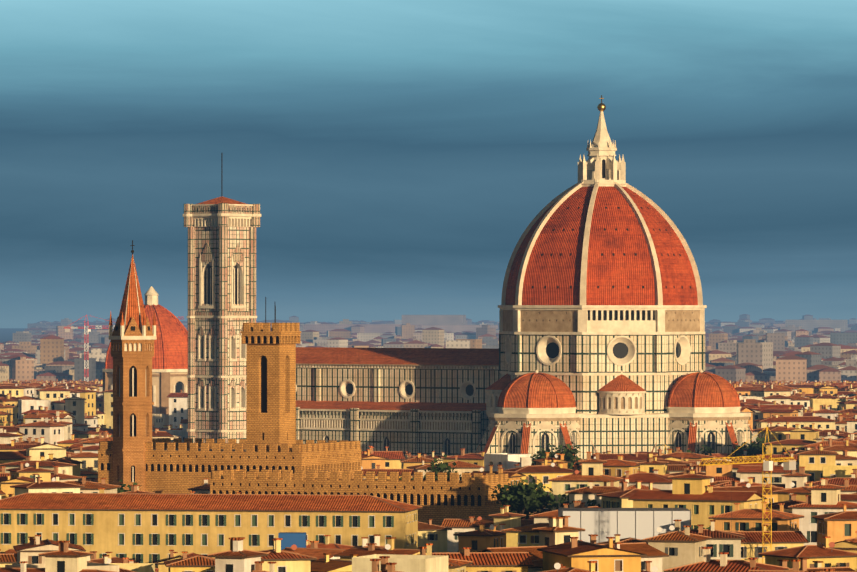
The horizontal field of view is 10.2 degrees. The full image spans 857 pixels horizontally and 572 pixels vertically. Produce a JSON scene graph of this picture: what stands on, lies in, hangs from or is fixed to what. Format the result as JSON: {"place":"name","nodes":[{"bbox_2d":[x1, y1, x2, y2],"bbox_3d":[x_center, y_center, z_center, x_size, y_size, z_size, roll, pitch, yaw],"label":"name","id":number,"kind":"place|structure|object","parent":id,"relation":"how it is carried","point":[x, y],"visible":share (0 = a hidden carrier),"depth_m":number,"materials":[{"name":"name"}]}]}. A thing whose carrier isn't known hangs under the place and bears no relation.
{"place":"outdoors","nodes":[
{"label":"outdoors","id":0,"kind":"place"},
{"bbox_2d":[0,328,23,342],"bbox_3d":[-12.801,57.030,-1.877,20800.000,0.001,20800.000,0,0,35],"label":"hill","id":1,"kind":"structure","parent":0,"point":[6,334],"depth_m":8653.12,"materials":[{"name":"blue"}]},
{"bbox_2d":[109,240,155,492],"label":"church tower","id":2,"kind":"structure","parent":1,"relation":"on","point":[132,336],"depth_m":1013.60,"materials":[{"name":"stone"}]},
{"bbox_2d":[102,286,187,424],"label":"domed chapel","id":3,"kind":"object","parent":1,"relation":"on","point":[169,366],"visible":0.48,"depth_m":1847.23,"materials":[{"name":"red tile"}]},
{"bbox_2d":[183,153,260,442],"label":"campanile","id":4,"kind":"structure","parent":1,"relation":"on","point":[221,270],"depth_m":1430.79,"materials":[{"name":"stone"}]},
{"bbox_2d":[98,297,508,525],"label":"fortress palace","id":5,"kind":"structure","parent":1,"relation":"on","point":[270,454],"depth_m":1003.82,"materials":[{"name":"stone"}]},
{"bbox_2d":[0,488,690,567],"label":"buildings","id":6,"kind":"structure","parent":1,"relation":"on","point":[144,528],"depth_m":833.08,"materials":[{"name":"paint"}]},
{"bbox_2d":[0,452,856,571],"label":"city","id":7,"kind":"object","parent":1,"relation":"on","point":[804,512],"visible":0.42,"depth_m":819.09,"materials":[{"name":"paint"}]},
{"bbox_2d":[0,314,856,382],"bbox_3d":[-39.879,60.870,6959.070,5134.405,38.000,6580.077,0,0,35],"label":"city","id":8,"kind":"object","parent":1,"relation":"on","point":[809,348],"visible":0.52,"depth_m":4309.49},
{"bbox_2d":[0,516,856,571],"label":"city","id":9,"kind":"object","parent":1,"relation":"on","point":[561,547],"visible":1,"depth_m":623.04,"materials":[{"name":"paint"}]},
{"bbox_2d":[0,426,856,481],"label":"city","id":10,"kind":"object","parent":1,"relation":"on","point":[829,456],"visible":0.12,"depth_m":1116.03,"materials":[{"name":"paint"}]},
{"bbox_2d":[117,435,770,528],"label":"trees","id":11,"kind":"object","parent":10,"relation":"on","point":[522,498],"visible":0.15,"depth_m":898.46,"materials":[{"name":"green plant"}]},
{"bbox_2d":[0,382,856,430],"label":"city","id":12,"kind":"object","parent":1,"relation":"on","point":[79,403],"visible":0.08,"depth_m":1741.41,"materials":[{"name":"paint"}]},
{"bbox_2d":[0,401,856,468],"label":"city","id":13,"kind":"object","parent":1,"relation":"on","point":[780,421],"visible":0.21,"depth_m":1406.55,"materials":[{"name":"paint"}]},
{"bbox_2d":[0,379,856,410],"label":"city","id":14,"kind":"object","parent":1,"relation":"on","point":[808,388],"visible":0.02,"depth_m":1987.18,"materials":[{"name":"paint"}]},
{"bbox_2d":[4,379,855,390],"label":"city","id":15,"kind":"object","parent":1,"relation":"on","point":[98,383],"visible":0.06,"depth_m":2316.12,"materials":[{"name":"paint"}]},
{"bbox_2d":[64,315,796,562],"bbox_3d":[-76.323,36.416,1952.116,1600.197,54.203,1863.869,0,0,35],"label":"construction cranes","id":16,"kind":"object","parent":1,"relation":"on","point":[788,464],"visible":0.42,"depth_m":746.45,"materials":[{"name":"paint"}]},
{"bbox_2d":[6,379,856,383],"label":"city","id":17,"kind":"object","parent":1,"relation":"on","point":[756,382],"visible":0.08,"depth_m":2597.72,"materials":[{"name":"paint"}]},
{"bbox_2d":[296,95,752,458],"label":"cathedral","id":18,"kind":"structure","parent":1,"relation":"on","point":[601,349],"depth_m":1377.54,"materials":[{"name":"stone"}]},
{"bbox_2d":[0,0,856,327],"label":"sky","id":19,"kind":"structure","parent":0,"point":[396,157],"materials":[{"name":"blue"}]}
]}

